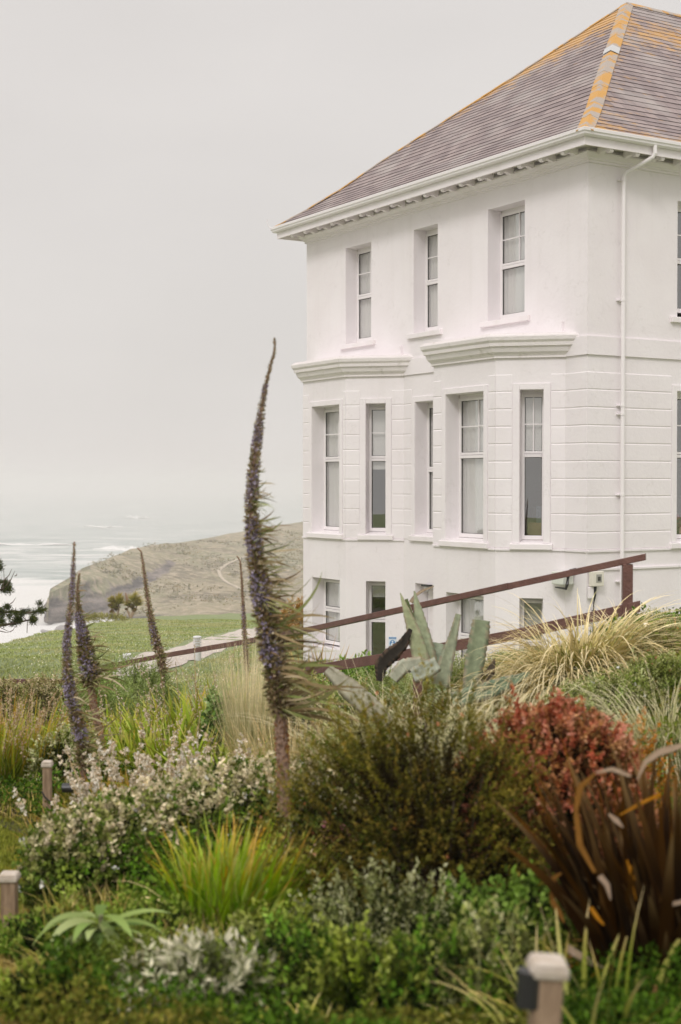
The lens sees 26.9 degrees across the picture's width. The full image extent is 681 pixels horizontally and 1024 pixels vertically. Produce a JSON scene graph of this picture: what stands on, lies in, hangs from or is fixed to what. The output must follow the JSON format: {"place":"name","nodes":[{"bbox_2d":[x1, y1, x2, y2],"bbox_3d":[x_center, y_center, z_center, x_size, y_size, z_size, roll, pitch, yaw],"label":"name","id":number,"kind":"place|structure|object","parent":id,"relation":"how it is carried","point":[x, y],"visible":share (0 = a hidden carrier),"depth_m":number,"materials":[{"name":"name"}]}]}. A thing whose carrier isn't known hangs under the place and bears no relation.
{"place":"outdoors","nodes":[
{"label":"outdoors","id":0,"kind":"place"},
{"bbox_2d":[0,492,302,642],"bbox_3d":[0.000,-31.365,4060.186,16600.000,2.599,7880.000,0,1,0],"label":"sea","id":1,"kind":"structure","parent":0,"point":[36,518],"depth_m":1693.22,"materials":[{"name":"liquid"}]},
{"bbox_2d":[78,628,256,675],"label":"path","id":2,"kind":"structure","parent":0,"point":[187,657],"depth_m":42.02,"materials":[{"name":"beige concrete"}]},
{"bbox_2d":[44,522,302,624],"bbox_3d":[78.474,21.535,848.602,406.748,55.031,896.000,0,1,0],"label":"headland","id":3,"kind":"structure","parent":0,"point":[99,586],"depth_m":594.43,"materials":[{"name":"beige stone"}]},
{"bbox_2d":[88,522,302,614],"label":"hillside scrub","id":4,"kind":"object","parent":3,"relation":"on","point":[156,591],"visible":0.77,"depth_m":619.35,"materials":[{"name":"green plant"}]},
{"bbox_2d":[0,613,456,1023],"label":"lawn","id":5,"kind":"structure","parent":0,"point":[229,616],"depth_m":33.50,"materials":[{"name":"green plant"}]},
{"bbox_2d":[0,560,47,632],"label":"pine tree","id":6,"kind":"object","parent":5,"relation":"on","point":[6,586],"visible":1,"depth_m":30.63,"materials":[{"name":"green plant"}]},
{"bbox_2d":[85,611,130,622],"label":"coastal scrub","id":7,"kind":"object","parent":5,"relation":"on","point":[115,617],"visible":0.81,"depth_m":91.91,"materials":[{"name":"green plant"}]},
{"bbox_2d":[105,592,127,614],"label":"cordyline tree","id":8,"kind":"object","parent":5,"relation":"on","point":[116,601],"visible":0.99,"depth_m":101.04,"materials":[{"name":"green plant"}]},
{"bbox_2d":[123,590,144,618],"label":"cordyline tree","id":9,"kind":"object","parent":5,"relation":"on","point":[135,601],"visible":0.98,"depth_m":101.07,"materials":[{"name":"green plant"}]},
{"bbox_2d":[0,618,367,721],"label":"lawn","id":10,"kind":"structure","parent":5,"relation":"on","point":[202,623],"depth_m":43.03,"materials":[{"name":"green plant"}]},
{"bbox_2d":[279,596,302,649],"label":"orange shrub","id":11,"kind":"object","parent":5,"relation":"on","point":[298,606],"visible":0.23,"depth_m":39.89,"materials":[{"name":"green plant"}]},
{"bbox_2d":[266,2,680,675],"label":"house","id":12,"kind":"structure","parent":5,"relation":"on","point":[488,372],"depth_m":26.81,"materials":[{"name":"paint"}]},
{"bbox_2d":[324,406,338,529],"bbox_3d":[-0.016,-0.950,30.826,0.134,2.695,1.267,-1,1,-31],"label":"window","id":13,"kind":"structure","parent":12,"relation":"in","point":[331,414],"depth_m":31.21,"materials":[{"name":"white glass"}]},
{"bbox_2d":[324,578,339,645],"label":"window","id":14,"kind":"structure","parent":12,"relation":"in","point":[331,586],"depth_m":31.18,"materials":[{"name":"white glass"}]},
{"bbox_2d":[357,246,370,341],"bbox_3d":[0.689,-4.810,31.278,0.134,2.075,1.160,-1,1,-31],"label":"window","id":15,"kind":"structure","parent":12,"relation":"in","point":[364,254],"depth_m":31.60,"materials":[{"name":"white glass"}]},
{"bbox_2d":[369,581,384,654],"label":"window","id":16,"kind":"structure","parent":12,"relation":"in","point":[376,588],"depth_m":30.17,"materials":[{"name":"white plastic"}]},
{"bbox_2d":[369,404,385,531],"bbox_3d":[0.821,-0.936,30.116,0.480,2.695,0.132,0,1,14],"label":"window","id":17,"kind":"structure","parent":12,"relation":"in","point":[377,413],"depth_m":30.13,"materials":[{"name":"white glass"}]},
{"bbox_2d":[427,402,432,532],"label":"window","id":18,"kind":"structure","parent":12,"relation":"in","point":[430,405],"depth_m":29.39,"materials":[{"name":"white plastic"}]},
{"bbox_2d":[426,228,437,330],"bbox_3d":[2.025,-4.766,29.060,0.136,2.075,0.960,-1,1,-31],"label":"window","id":19,"kind":"structure","parent":12,"relation":"in","point":[432,235],"depth_m":29.34,"materials":[{"name":"white glass"}]},
{"bbox_2d":[459,393,482,537],"bbox_3d":[2.599,-0.864,26.494,0.133,2.695,1.280,-1,1,-31],"label":"window","id":20,"kind":"structure","parent":12,"relation":"in","point":[470,406],"depth_m":26.78,"materials":[{"name":"white glass"}]},
{"bbox_2d":[459,596,483,661],"bbox_3d":[2.599,2.396,26.560,0.134,1.775,1.280,-1,1,-31],"label":"window","id":21,"kind":"structure","parent":12,"relation":"in","point":[471,608],"depth_m":26.93,"materials":[{"name":"white glass"}]},
{"bbox_2d":[500,205,524,318],"bbox_3d":[3.387,-4.721,26.810,0.135,2.075,1.180,-1,1,-31],"label":"window","id":22,"kind":"structure","parent":12,"relation":"in","point":[512,221],"depth_m":27.04,"materials":[{"name":"white glass"}]},
{"bbox_2d":[521,391,542,539],"bbox_3d":[3.489,-0.848,25.695,0.480,2.695,0.132,0,1,14],"label":"window","id":23,"kind":"structure","parent":12,"relation":"in","point":[532,401],"depth_m":25.70,"materials":[{"name":"white glass"}]},
{"bbox_2d":[521,598,542,650],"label":"window","id":24,"kind":"structure","parent":12,"relation":"in","point":[536,603],"depth_m":25.77,"materials":[{"name":"grey glass"}]},
{"bbox_2d":[587,571,603,610],"bbox_3d":[4.449,1.769,24.776,0.290,1.470,0.122,-1,1,-31],"label":"meter box","id":25,"kind":"object","parent":12,"relation":"attached to","point":[596,578],"visible":0.89,"depth_m":24.73,"materials":[{"name":"beige plastic"}]},
{"bbox_2d":[0,621,680,1023],"bbox_3d":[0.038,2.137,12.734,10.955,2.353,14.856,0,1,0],"label":"bed grass","id":26,"kind":"structure","parent":0,"point":[30,817],"depth_m":7.38,"materials":[{"name":"green plant"}]},
{"bbox_2d":[0,870,20,925],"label":"wooden post","id":27,"kind":"object","parent":26,"relation":"on","point":[9,879],"visible":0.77,"depth_m":7.40,"materials":[{"name":"brown wood"}]},
{"bbox_2d":[0,903,81,962],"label":"leafy plant","id":28,"kind":"object","parent":26,"relation":"on","point":[13,931],"visible":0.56,"depth_m":6.65,"materials":[{"name":"green plant"}]},
{"bbox_2d":[0,683,85,737],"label":"rush clump","id":29,"kind":"object","parent":26,"relation":"on","point":[12,711],"visible":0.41,"depth_m":14.48,"materials":[{"name":"green plant"}]},
{"bbox_2d":[0,669,87,726],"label":"hedge","id":30,"kind":"object","parent":26,"relation":"on","point":[39,689],"visible":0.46,"depth_m":17.47,"materials":[{"name":"green plant"}]},
{"bbox_2d":[0,691,91,797],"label":"rush clump","id":31,"kind":"object","parent":26,"relation":"on","point":[15,757],"visible":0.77,"depth_m":11.81,"materials":[{"name":"green plant"}]},
{"bbox_2d":[41,760,53,814],"bbox_3d":[-2.132,2.157,10.343,0.079,0.701,0.083,0,1,0],"label":"wooden post","id":32,"kind":"object","parent":26,"relation":"on","point":[46,766],"visible":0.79,"depth_m":10.31,"materials":[{"name":"brown wood"}]},
{"bbox_2d":[0,696,109,796],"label":"rush clump","id":33,"kind":"object","parent":26,"relation":"on","point":[21,748],"visible":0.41,"depth_m":12.02,"materials":[{"name":"green plant"}]},
{"bbox_2d":[23,722,98,792],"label":"grey shrub","id":34,"kind":"object","parent":26,"relation":"on","point":[67,738],"visible":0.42,"depth_m":11.69,"materials":[{"name":"green plant"}]},
{"bbox_2d":[0,944,138,1023],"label":"leafy plant","id":35,"kind":"object","parent":26,"relation":"on","point":[32,979],"visible":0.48,"depth_m":5.55,"materials":[{"name":"green plant"}]},
{"bbox_2d":[12,779,127,837],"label":"white flower clump","id":36,"kind":"object","parent":26,"relation":"on","point":[55,801],"visible":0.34,"depth_m":9.42,"materials":[{"name":"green plant"}]},
{"bbox_2d":[60,541,128,781],"bbox_3d":[-1.867,1.310,11.023,0.623,2.169,0.367,0,1,0],"label":"echium spike","id":37,"kind":"object","parent":26,"relation":"on","point":[81,741],"visible":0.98,"depth_m":11.01,"materials":[{"name":"purple plant"}]},
{"bbox_2d":[54,664,143,731],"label":"feathery shrub","id":38,"kind":"object","parent":26,"relation":"on","point":[110,696],"visible":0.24,"depth_m":15.99,"materials":[{"name":"green plant"}]},
{"bbox_2d":[33,904,168,958],"bbox_3d":[-0.998,1.869,6.019,0.469,0.380,0.554,1,1,25],"label":"echium rosette","id":39,"kind":"object","parent":26,"relation":"on","point":[124,921],"visible":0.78,"depth_m":5.99,"materials":[{"name":"green plant"}]},
{"bbox_2d":[74,573,133,766],"bbox_3d":[-2.078,1.540,12.591,0.502,2.010,0.458,0,1,17],"label":"echium spike","id":40,"kind":"object","parent":26,"relation":"on","point":[86,650],"visible":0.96,"depth_m":12.50,"materials":[{"name":"purple plant"}]},
{"bbox_2d":[40,685,172,740],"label":"strap clump","id":41,"kind":"object","parent":26,"relation":"on","point":[118,714],"visible":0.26,"depth_m":14.67,"materials":[{"name":"green plant"}]},
{"bbox_2d":[44,728,193,809],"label":"white flower clump","id":42,"kind":"object","parent":26,"relation":"on","point":[95,769],"visible":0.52,"depth_m":9.75,"materials":[{"name":"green plant"}]},
{"bbox_2d":[88,711,174,786],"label":"strap clump","id":43,"kind":"object","parent":26,"relation":"on","point":[127,752],"visible":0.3,"depth_m":12.71,"materials":[{"name":"green plant"}]},
{"bbox_2d":[61,685,204,745],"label":"strap clump","id":44,"kind":"object","parent":26,"relation":"on","point":[112,727],"visible":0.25,"depth_m":13.88,"materials":[{"name":"green plant"}]},
{"bbox_2d":[78,649,193,725],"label":"feathery shrub","id":45,"kind":"object","parent":26,"relation":"on","point":[135,676],"visible":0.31,"depth_m":16.93,"materials":[{"name":"green plant"}]},
{"bbox_2d":[88,706,215,758],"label":"broad leaf clump","id":46,"kind":"object","parent":26,"relation":"on","point":[137,738],"visible":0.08,"depth_m":13.35,"materials":[{"name":"green plant"}]},
{"bbox_2d":[137,547,177,718],"bbox_3d":[-2.191,1.458,17.022,0.501,2.074,0.243,0,1,0],"label":"echium spike","id":47,"kind":"object","parent":26,"relation":"on","point":[156,641],"visible":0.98,"depth_m":17.01,"materials":[{"name":"brown plant"}]},
{"bbox_2d":[101,891,215,952],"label":"leafy plant","id":48,"kind":"object","parent":26,"relation":"on","point":[130,906],"visible":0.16,"depth_m":6.53,"materials":[{"name":"green plant"}]},
{"bbox_2d":[96,708,220,791],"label":"strap clump","id":49,"kind":"object","parent":26,"relation":"on","point":[120,747],"visible":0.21,"depth_m":12.56,"materials":[{"name":"green plant"}]},
{"bbox_2d":[85,929,234,1023],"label":"silver plant","id":50,"kind":"object","parent":26,"relation":"on","point":[154,976],"visible":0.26,"depth_m":5.59,"materials":[{"name":"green plant"}]},
{"bbox_2d":[92,730,247,793],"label":"white flower clump","id":51,"kind":"object","parent":26,"relation":"on","point":[181,763],"visible":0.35,"depth_m":10.22,"materials":[{"name":"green plant"}]},
{"bbox_2d":[90,669,250,747],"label":"strap clump","id":52,"kind":"object","parent":26,"relation":"on","point":[156,710],"visible":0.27,"depth_m":13.75,"materials":[{"name":"green plant"}]},
{"bbox_2d":[111,645,254,727],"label":"strap clump","id":53,"kind":"object","parent":26,"relation":"on","point":[173,715],"visible":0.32,"depth_m":14.41,"materials":[{"name":"green plant"}]},
{"bbox_2d":[109,708,268,785],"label":"strap clump","id":54,"kind":"object","parent":26,"relation":"on","point":[195,748],"visible":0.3,"depth_m":12.33,"materials":[{"name":"green plant"}]},
{"bbox_2d":[115,690,274,759],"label":"broad leaf clump","id":55,"kind":"object","parent":26,"relation":"on","point":[189,719],"visible":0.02,"depth_m":13.30,"materials":[{"name":"green plant"}]},
{"bbox_2d":[134,732,261,779],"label":"white flower clump","id":56,"kind":"object","parent":26,"relation":"on","point":[173,772],"visible":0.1,"depth_m":10.56,"materials":[{"name":"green plant"}]},
{"bbox_2d":[11,746,407,910],"bbox_3d":[-0.740,1.969,8.732,2.977,0.902,1.198,-1,2,-44],"label":"flowering shrub","id":57,"kind":"object","parent":26,"relation":"on","point":[120,816],"visible":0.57,"depth_m":8.04,"materials":[{"name":"white plant"}]},
{"bbox_2d":[192,678,238,755],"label":"leafy plant","id":58,"kind":"object","parent":26,"relation":"on","point":[210,707],"visible":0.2,"depth_m":12.85,"materials":[{"name":"green plant"}]},
{"bbox_2d":[144,925,290,1022],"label":"silver plant","id":59,"kind":"object","parent":26,"relation":"on","point":[176,967],"visible":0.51,"depth_m":5.47,"materials":[{"name":"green plant"}]},
{"bbox_2d":[134,643,327,741],"bbox_3d":[-1.102,2.082,14.465,2.179,1.344,2.147,0,1,16],"label":"strap clump","id":60,"kind":"object","parent":26,"relation":"on","point":[199,698],"visible":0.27,"depth_m":14.55,"materials":[{"name":"green plant"}]},
{"bbox_2d":[195,634,289,760],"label":"plume grass","id":61,"kind":"object","parent":26,"relation":"on","point":[243,691],"depth_m":12.21,"materials":[{"name":"beige plant"}]},
{"bbox_2d":[236,556,254,694],"bbox_3d":[-1.135,1.615,17.516,0.297,2.155,0.154,0,1,0],"label":"echium spike","id":62,"kind":"object","parent":26,"relation":"on","point":[244,634],"visible":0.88,"depth_m":17.52,"materials":[{"name":"brown plant"}]},
{"bbox_2d":[130,808,364,932],"bbox_3d":[-0.441,1.801,6.858,1.310,0.762,1.350,0,1,0],"label":"iris clump","id":63,"kind":"object","parent":26,"relation":"on","point":[218,881],"visible":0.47,"depth_m":6.64,"materials":[{"name":"green plant"}]},
{"bbox_2d":[195,909,302,970],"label":"leafy plant","id":64,"kind":"object","parent":26,"relation":"on","point":[250,928],"visible":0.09,"depth_m":5.96,"materials":[{"name":"green plant"}]},
{"bbox_2d":[208,889,337,959],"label":"leafy plant","id":65,"kind":"object","parent":26,"relation":"on","point":[257,914],"visible":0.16,"depth_m":6.25,"materials":[{"name":"green plant"}]},
{"bbox_2d":[191,694,387,763],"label":"plume grass","id":66,"kind":"object","parent":26,"relation":"on","point":[264,750],"depth_m":11.39,"materials":[{"name":"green plant"}]},
{"bbox_2d":[228,902,367,1020],"bbox_3d":[-0.153,1.827,5.718,0.616,0.530,0.665,0,1,0],"label":"leafy plant","id":67,"kind":"object","parent":26,"relation":"on","point":[292,952],"visible":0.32,"depth_m":5.65,"materials":[{"name":"green plant"}]},
{"bbox_2d":[242,337,366,849],"bbox_3d":[-0.194,0.645,8.562,0.773,3.375,0.544,0,1,9],"label":"echium spike","id":68,"kind":"object","parent":26,"relation":"on","point":[277,672],"visible":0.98,"depth_m":8.48,"materials":[{"name":"purple plant"}]},
{"bbox_2d":[265,662,357,755],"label":"green shrub","id":69,"kind":"object","parent":26,"relation":"on","point":[299,719],"visible":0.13,"depth_m":12.97,"materials":[{"name":"green plant"}]},
{"bbox_2d":[289,711,357,763],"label":"green shrub","id":70,"kind":"object","parent":26,"relation":"on","point":[311,731],"visible":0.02,"depth_m":10.18,"materials":[{"name":"green plant"}]},
{"bbox_2d":[0,602,680,1023],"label":"ground cover","id":71,"kind":"object","parent":26,"relation":"on","point":[200,1006],"visible":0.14,"depth_m":5.21,"materials":[{"name":"green plant"}]},
{"bbox_2d":[296,677,385,751],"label":"green shrub","id":72,"kind":"object","parent":26,"relation":"on","point":[336,699],"visible":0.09,"depth_m":11.59,"materials":[{"name":"green plant"}]},
{"bbox_2d":[288,865,395,942],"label":"sage plant","id":73,"kind":"object","parent":26,"relation":"on","point":[334,904],"visible":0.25,"depth_m":6.30,"materials":[{"name":"green plant"}]},
{"bbox_2d":[311,654,372,715],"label":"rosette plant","id":74,"kind":"object","parent":26,"relation":"on","point":[346,672],"visible":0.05,"depth_m":20.17,"materials":[{"name":"green plant"}]},
{"bbox_2d":[207,648,527,808],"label":"wispy grass","id":75,"kind":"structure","parent":26,"relation":"on","point":[354,720],"depth_m":11.01,"materials":[{"name":"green plant"}]},
{"bbox_2d":[323,714,421,870],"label":"green shrub","id":76,"kind":"object","parent":26,"relation":"on","point":[367,745],"visible":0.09,"depth_m":9.18,"materials":[{"name":"green plant"}]},
{"bbox_2d":[286,909,461,1022],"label":"leafy plant","id":77,"kind":"object","parent":26,"relation":"on","point":[346,966],"visible":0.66,"depth_m":5.33,"materials":[{"name":"green plant"}]},
{"bbox_2d":[103,553,645,723],"bbox_3d":[-0.362,1.924,18.799,0.764,3.082,9.967,-1,2,-44],"label":"ramp railing","id":78,"kind":"object","parent":26,"relation":"on","point":[627,603],"visible":0.51,"depth_m":16.07,"materials":[{"name":"paint"}]},
{"bbox_2d":[314,841,434,949],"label":"sage plant","id":79,"kind":"object","parent":26,"relation":"on","point":[370,923],"visible":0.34,"depth_m":5.99,"materials":[{"name":"green plant"}]},
{"bbox_2d":[336,665,434,723],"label":"bush","id":80,"kind":"object","parent":26,"relation":"on","point":[387,688],"visible":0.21,"depth_m":18.96,"materials":[{"name":"green plant"}]},
{"bbox_2d":[240,648,566,935],"bbox_3d":[0.322,1.429,6.741,1.610,1.507,1.404,0,1,0],"label":"olive shrub","id":81,"kind":"object","parent":26,"relation":"on","point":[426,834],"visible":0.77,"depth_m":6.57,"materials":[{"name":"green plant"}]},
{"bbox_2d":[352,863,468,963],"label":"sage plant","id":82,"kind":"object","parent":26,"relation":"on","point":[419,902],"visible":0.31,"depth_m":5.90,"materials":[{"name":"green plant"}]},
{"bbox_2d":[397,652,464,705],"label":"bush","id":83,"kind":"object","parent":26,"relation":"on","point":[430,688],"visible":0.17,"depth_m":18.35,"materials":[{"name":"green plant"}]},
{"bbox_2d":[242,659,620,801],"bbox_3d":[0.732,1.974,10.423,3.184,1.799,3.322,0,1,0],"label":"wispy grass","id":84,"kind":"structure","parent":26,"relation":"on","point":[463,737],"depth_m":10.86,"materials":[{"name":"green plant"}]},
{"bbox_2d":[353,914,522,1023],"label":"leafy plant","id":85,"kind":"object","parent":26,"relation":"on","point":[449,956],"visible":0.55,"depth_m":5.22,"materials":[{"name":"green plant"}]},
{"bbox_2d":[374,586,529,707],"bbox_3d":[0.936,1.158,12.217,1.230,0.986,0.736,1,2,45],"label":"agave","id":86,"kind":"object","parent":26,"relation":"on","point":[416,636],"visible":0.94,"depth_m":12.31,"materials":[{"name":"green plant"}]},
{"bbox_2d":[324,667,391,725],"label":"agave leaf","id":87,"kind":"object","parent":86,"relation":"part of","point":[335,676],"visible":0.69,"depth_m":10.62,"materials":[{"name":"green plant"}]},
{"bbox_2d":[415,864,514,998],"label":"leafy plant","id":88,"kind":"object","parent":26,"relation":"on","point":[468,889],"visible":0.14,"depth_m":5.89,"materials":[{"name":"green plant"}]},
{"bbox_2d":[437,652,519,689],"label":"bush","id":89,"kind":"object","parent":26,"relation":"on","point":[458,677],"visible":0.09,"depth_m":17.96,"materials":[{"name":"green plant"}]},
{"bbox_2d":[406,894,564,1022],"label":"leafy plant","id":90,"kind":"object","parent":26,"relation":"on","point":[486,931],"visible":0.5,"depth_m":5.29,"materials":[{"name":"green plant"}]},
{"bbox_2d":[452,859,565,973],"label":"leafy plant","id":91,"kind":"object","parent":26,"relation":"on","point":[516,892],"visible":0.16,"depth_m":5.77,"materials":[{"name":"green plant"}]},
{"bbox_2d":[413,630,634,733],"bbox_3d":[1.768,1.686,12.336,2.361,1.286,2.489,0,1,0],"label":"golden tussock","id":92,"kind":"object","parent":26,"relation":"on","point":[512,696],"visible":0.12,"depth_m":12.05,"materials":[{"name":"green plant"}]},
{"bbox_2d":[515,952,569,1023],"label":"wooden post","id":93,"kind":"object","parent":26,"relation":"on","point":[542,978],"visible":1,"depth_m":3.54,"materials":[{"name":"brown wood"}]},
{"bbox_2d":[444,681,658,891],"bbox_3d":[1.071,1.414,7.052,1.130,1.187,1.052,0,1,0],"label":"red shrub","id":94,"kind":"object","parent":26,"relation":"on","point":[585,734],"visible":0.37,"depth_m":6.81,"materials":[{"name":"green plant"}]},
{"bbox_2d":[424,888,680,1023],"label":"strap grass","id":95,"kind":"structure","parent":26,"relation":"on","point":[582,985],"depth_m":4.95,"materials":[{"name":"green plant"}]},
{"bbox_2d":[520,904,593,985],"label":"leafy plant","id":96,"kind":"object","parent":26,"relation":"on","point":[553,922],"visible":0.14,"depth_m":5.60,"materials":[{"name":"green plant"}]},
{"bbox_2d":[445,587,680,732],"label":"golden tussock","id":97,"kind":"object","parent":26,"relation":"on","point":[595,640],"visible":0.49,"depth_m":12.38,"materials":[{"name":"beige plant"}]},
{"bbox_2d":[538,641,613,697],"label":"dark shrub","id":98,"kind":"object","parent":26,"relation":"on","point":[574,668],"visible":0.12,"depth_m":12.31,"materials":[{"name":"green plant"}]},
{"bbox_2d":[532,673,631,724],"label":"ornamental grass","id":99,"kind":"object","parent":26,"relation":"on","point":[575,690],"depth_m":11.21,"materials":[{"name":"green plant"}]},
{"bbox_2d":[494,732,680,1017],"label":"flax clump","id":100,"kind":"object","parent":26,"relation":"on","point":[613,883],"visible":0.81,"depth_m":5.14,"materials":[{"name":"brown plant"}]},
{"bbox_2d":[533,652,680,808],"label":"wispy grass","id":101,"kind":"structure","parent":26,"relation":"on","point":[634,728],"depth_m":9.14,"materials":[{"name":"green plant"}]},
{"bbox_2d":[570,662,672,729],"bbox_3d":[2.098,1.450,10.650,0.876,0.645,1.006,0,1,19],"label":"flowering mound","id":102,"kind":"object","parent":26,"relation":"on","point":[637,686],"visible":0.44,"depth_m":10.55,"materials":[{"name":"green plant"}]},
{"bbox_2d":[601,619,680,661],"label":"flowering mound","id":103,"kind":"object","parent":26,"relation":"on","point":[673,628],"visible":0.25,"depth_m":12.67,"materials":[{"name":"green plant"}]},
{"bbox_2d":[609,646,680,701],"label":"flowering mound","id":104,"kind":"object","parent":26,"relation":"on","point":[658,674],"visible":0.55,"depth_m":10.90,"materials":[{"name":"green plant"}]},
{"bbox_2d":[612,706,679,827],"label":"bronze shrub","id":105,"kind":"object","parent":26,"relation":"on","point":[645,752],"visible":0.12,"depth_m":7.38,"materials":[{"name":"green plant"}]},
{"bbox_2d":[0,0,680,491],"label":"sky","id":106,"kind":"structure","parent":0,"point":[148,148],"materials":[{"name":"white"}]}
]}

